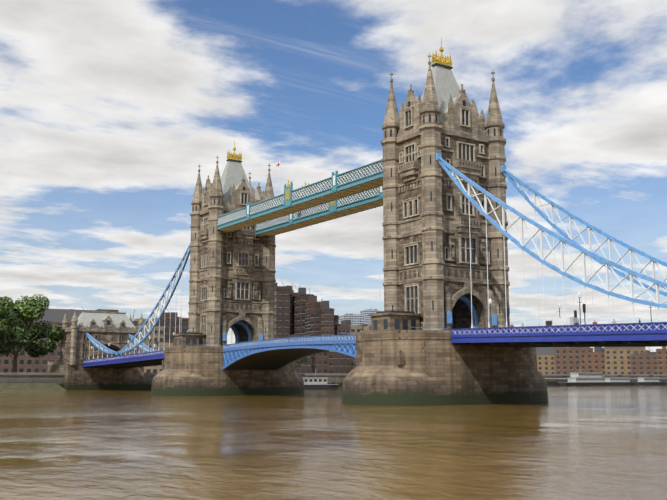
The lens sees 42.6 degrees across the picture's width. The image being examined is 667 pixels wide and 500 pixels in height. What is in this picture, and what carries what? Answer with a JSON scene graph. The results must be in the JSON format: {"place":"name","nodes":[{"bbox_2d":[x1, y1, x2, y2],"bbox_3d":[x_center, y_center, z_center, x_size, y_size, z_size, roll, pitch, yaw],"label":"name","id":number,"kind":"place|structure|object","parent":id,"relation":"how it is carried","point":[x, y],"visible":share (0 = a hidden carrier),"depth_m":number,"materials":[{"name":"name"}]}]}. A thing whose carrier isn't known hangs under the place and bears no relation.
{"place":"outdoors","nodes":[
{"label":"outdoors","id":0,"kind":"place"},
{"bbox_2d":[0,385,666,499],"bbox_3d":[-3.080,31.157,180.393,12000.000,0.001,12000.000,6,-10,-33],"label":"water","id":1,"kind":"structure","parent":0,"point":[586,443],"depth_m":52.80,"materials":[{"name":"brown liquid"}]},
{"bbox_2d":[151,319,303,395],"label":"pier","id":2,"kind":"structure","parent":1,"relation":"on","point":[192,363],"depth_m":202.87,"materials":[{"name":"stone"}]},
{"bbox_2d":[188,141,275,345],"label":"tower","id":3,"kind":"structure","parent":2,"relation":"on","point":[232,280],"depth_m":215.11,"materials":[{"name":"stone"}]},
{"bbox_2d":[86,242,190,358],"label":"chain","id":4,"kind":"object","parent":3,"relation":"attached to","point":[95,342],"visible":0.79,"depth_m":238.86,"materials":[{"name":"paint"}]},
{"bbox_2d":[83,350,164,368],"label":"side span","id":5,"kind":"object","parent":4,"relation":"hanging from","point":[152,358],"visible":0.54,"depth_m":259.24,"materials":[{"name":"blue metal"}]},
{"bbox_2d":[91,333,174,356],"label":"lamp posts","id":6,"kind":"object","parent":5,"relation":"on","point":[135,348],"visible":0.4,"depth_m":255.41,"materials":[{"name":"black metal"}]},
{"bbox_2d":[128,330,187,351],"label":"chain","id":7,"kind":"object","parent":3,"relation":"attached to","point":[142,345],"visible":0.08,"depth_m":285.82,"materials":[{"name":"paint"}]},
{"bbox_2d":[222,335,355,369],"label":"bascules","id":8,"kind":"object","parent":2,"relation":"attached to","point":[274,354],"visible":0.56,"depth_m":190.40,"materials":[{"name":"blue paint"}]},
{"bbox_2d":[300,374,338,389],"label":"white boat","id":9,"kind":"object","parent":1,"relation":"on","point":[315,383],"visible":0.5,"depth_m":294.50,"materials":[{"name":"grey metal"}]},
{"bbox_2d":[337,276,547,404],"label":"pier","id":10,"kind":"structure","parent":1,"relation":"on","point":[402,358],"depth_m":135.40,"materials":[{"name":"stone"}]},
{"bbox_2d":[381,38,509,329],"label":"tower","id":11,"kind":"structure","parent":10,"relation":"on","point":[429,237],"depth_m":147.36,"materials":[{"name":"stone"}]},
{"bbox_2d":[217,159,382,232],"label":"walkway","id":12,"kind":"structure","parent":11,"relation":"attached to","point":[334,187],"depth_m":177.75,"materials":[{"name":"teal paint"}]},
{"bbox_2d":[255,186,382,235],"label":"walkway","id":13,"kind":"structure","parent":11,"relation":"attached to","point":[355,203],"depth_m":192.92,"materials":[{"name":"teal paint"}]},
{"bbox_2d":[436,153,666,327],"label":"chain","id":14,"kind":"object","parent":11,"relation":"attached to","point":[445,165],"visible":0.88,"depth_m":120.60,"materials":[{"name":"paint"}]},
{"bbox_2d":[443,322,666,346],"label":"side span","id":15,"kind":"object","parent":14,"relation":"hanging from","point":[650,334],"visible":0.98,"depth_m":116.90,"materials":[{"name":"blue metal"}]},
{"bbox_2d":[546,317,578,325],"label":"traffic","id":16,"kind":"object","parent":15,"relation":"on","point":[560,321],"visible":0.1,"depth_m":122.57,"materials":[{"name":"white paint"}]},
{"bbox_2d":[488,292,652,326],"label":"lamp posts","id":17,"kind":"object","parent":15,"relation":"on","point":[575,311],"visible":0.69,"depth_m":128.58,"materials":[{"name":"black metal"}]},
{"bbox_2d":[501,165,666,325],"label":"chain","id":18,"kind":"object","parent":11,"relation":"attached to","point":[511,177],"visible":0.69,"depth_m":134.59,"materials":[{"name":"paint"}]},
{"bbox_2d":[559,370,609,385],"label":"moored boat","id":19,"kind":"object","parent":1,"relation":"on","point":[591,378],"visible":0.98,"depth_m":415.37,"materials":[{"name":"grey metal"}]},
{"bbox_2d":[545,378,666,385],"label":"pontoon","id":20,"kind":"object","parent":1,"relation":"on","point":[553,384],"visible":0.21,"depth_m":410.89,"materials":[{"name":"grey metal"}]},
{"bbox_2d":[605,374,632,385],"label":"moored boat","id":21,"kind":"object","parent":1,"relation":"on","point":[620,380],"visible":0.88,"depth_m":429.32,"materials":[{"name":"grey metal"}]},
{"bbox_2d":[634,375,661,384],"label":"moored boat","id":22,"kind":"object","parent":1,"relation":"on","point":[651,380],"visible":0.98,"depth_m":442.71,"materials":[{"name":"grey metal"}]},
{"bbox_2d":[0,372,666,390],"bbox_3d":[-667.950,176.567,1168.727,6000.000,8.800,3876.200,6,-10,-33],"label":"embankment wall","id":23,"kind":"structure","parent":0,"point":[31,381],"depth_m":284.90,"materials":[{"name":"stone"}]},
{"bbox_2d":[0,294,63,371],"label":"plane tree","id":24,"kind":"object","parent":23,"relation":"on","point":[14,334],"visible":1,"depth_m":290.43,"materials":[{"name":"green plant"}]},
{"bbox_2d":[0,309,109,371],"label":"building","id":25,"kind":"structure","parent":23,"relation":"on","point":[26,362],"depth_m":395.52,"materials":[{"name":"brick"}]},
{"bbox_2d":[48,310,143,389],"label":"abutment","id":26,"kind":"object","parent":23,"relation":"on","point":[114,329],"visible":0.65,"depth_m":292.66,"materials":[{"name":"stone"}]},
{"bbox_2d":[82,307,117,311],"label":"building","id":27,"kind":"structure","parent":23,"relation":"on","point":[106,310],"depth_m":452.69,"materials":[{"name":"concrete"}]},
{"bbox_2d":[94,346,111,358],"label":"building","id":28,"kind":"structure","parent":23,"relation":"on","point":[97,352],"depth_m":363.58,"materials":[{"name":"brick"}]},
{"bbox_2d":[132,310,163,347],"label":"office","id":29,"kind":"structure","parent":23,"relation":"on","point":[155,334],"depth_m":382.63,"materials":[{"name":"beige stone"}]},
{"bbox_2d":[144,337,172,372],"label":"office","id":30,"kind":"structure","parent":23,"relation":"on","point":[157,368],"depth_m":353.97,"materials":[{"name":"beige stone"}]},
{"bbox_2d":[155,308,188,342],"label":"office","id":31,"kind":"structure","parent":23,"relation":"on","point":[167,320],"depth_m":402.01,"materials":[{"name":"concrete"}]},
{"bbox_2d":[274,278,290,338],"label":"tower hotel","id":32,"kind":"structure","parent":23,"relation":"on","point":[282,307],"depth_m":416.63,"materials":[{"name":"brick"}]},
{"bbox_2d":[282,282,297,334],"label":"tower hotel","id":33,"kind":"structure","parent":23,"relation":"on","point":[292,293],"depth_m":424.14,"materials":[{"name":"brick"}]},
{"bbox_2d":[275,326,311,372],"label":"tower hotel","id":34,"kind":"structure","parent":23,"relation":"on","point":[304,368],"depth_m":379.20,"materials":[{"name":"brick"}]},
{"bbox_2d":[295,356,308,370],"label":"tree","id":35,"kind":"object","parent":23,"relation":"on","point":[297,363],"visible":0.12,"depth_m":345.61,"materials":[{"name":"green plant"}]},
{"bbox_2d":[292,284,312,334],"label":"tower hotel","id":36,"kind":"structure","parent":23,"relation":"on","point":[300,299],"depth_m":415.78,"materials":[{"name":"brick"}]},
{"bbox_2d":[305,288,316,335],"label":"tower hotel","id":37,"kind":"structure","parent":23,"relation":"on","point":[308,304],"depth_m":410.91,"materials":[{"name":"brick"}]},
{"bbox_2d":[305,299,320,335],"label":"tower hotel","id":38,"kind":"structure","parent":23,"relation":"on","point":[315,317],"depth_m":402.33,"materials":[{"name":"brick"}]},
{"bbox_2d":[312,351,328,372],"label":"tower hotel","id":39,"kind":"structure","parent":23,"relation":"on","point":[320,362],"depth_m":383.76,"materials":[{"name":"brick"}]},
{"bbox_2d":[319,300,334,335],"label":"tower hotel","id":40,"kind":"structure","parent":23,"relation":"on","point":[327,320],"depth_m":398.58,"materials":[{"name":"brick"}]},
{"bbox_2d":[334,315,338,334],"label":"tower hotel","id":41,"kind":"structure","parent":23,"relation":"on","point":[336,320],"depth_m":401.34,"materials":[{"name":"brick"}]},
{"bbox_2d":[329,334,353,372],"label":"tower hotel","id":42,"kind":"structure","parent":23,"relation":"on","point":[340,363],"depth_m":381.91,"materials":[{"name":"brick"}]},
{"bbox_2d":[337,324,350,334],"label":"building","id":43,"kind":"structure","parent":23,"relation":"on","point":[344,329],"depth_m":397.87,"materials":[{"name":"brick"}]},
{"bbox_2d":[340,318,361,334],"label":"building","id":44,"kind":"structure","parent":23,"relation":"on","point":[354,329],"depth_m":467.10,"materials":[{"name":"beige stone"}]},
{"bbox_2d":[363,325,370,331],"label":"building","id":45,"kind":"structure","parent":23,"relation":"on","point":[366,328],"depth_m":461.61,"materials":[{"name":"beige stone"}]},
{"bbox_2d":[536,347,566,373],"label":"building","id":46,"kind":"structure","parent":23,"relation":"on","point":[545,360],"depth_m":561.92,"materials":[{"name":"yellow brick"}]},
{"bbox_2d":[554,347,592,373],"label":"building","id":47,"kind":"structure","parent":23,"relation":"on","point":[567,360],"depth_m":551.49,"materials":[{"name":"brick"}]},
{"bbox_2d":[579,347,604,373],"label":"building","id":48,"kind":"structure","parent":23,"relation":"on","point":[594,361],"depth_m":540.75,"materials":[{"name":"orange brick"}]},
{"bbox_2d":[604,347,645,373],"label":"building","id":49,"kind":"structure","parent":23,"relation":"on","point":[617,360],"depth_m":529.21,"materials":[{"name":"yellow brick"}]},
{"bbox_2d":[630,347,656,373],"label":"building","id":50,"kind":"structure","parent":23,"relation":"on","point":[644,362],"depth_m":518.05,"materials":[{"name":"brick"}]},
{"bbox_2d":[656,347,666,373],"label":"building","id":51,"kind":"structure","parent":23,"relation":"on","point":[661,356],"depth_m":507.99,"materials":[{"name":"orange brick"}]},
{"bbox_2d":[0,0,666,351],"label":"sky","id":52,"kind":"structure","parent":0,"point":[111,110],"materials":[{"name":"blue"}]},
{"bbox_2d":[339,314,364,324],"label":"office building","id":53,"kind":"structure","parent":0,"point":[355,319],"depth_m":1480.42,"materials":[{"name":"grey"}]},
{"bbox_2d":[360,309,381,325],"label":"office building","id":54,"kind":"structure","parent":0,"point":[366,312],"depth_m":1629.02,"materials":[{"name":"grey"}]},
{"bbox_2d":[473,318,640,327],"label":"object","id":55,"kind":"object","parent":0,"point":[576,323],"visible":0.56,"depth_m":116.72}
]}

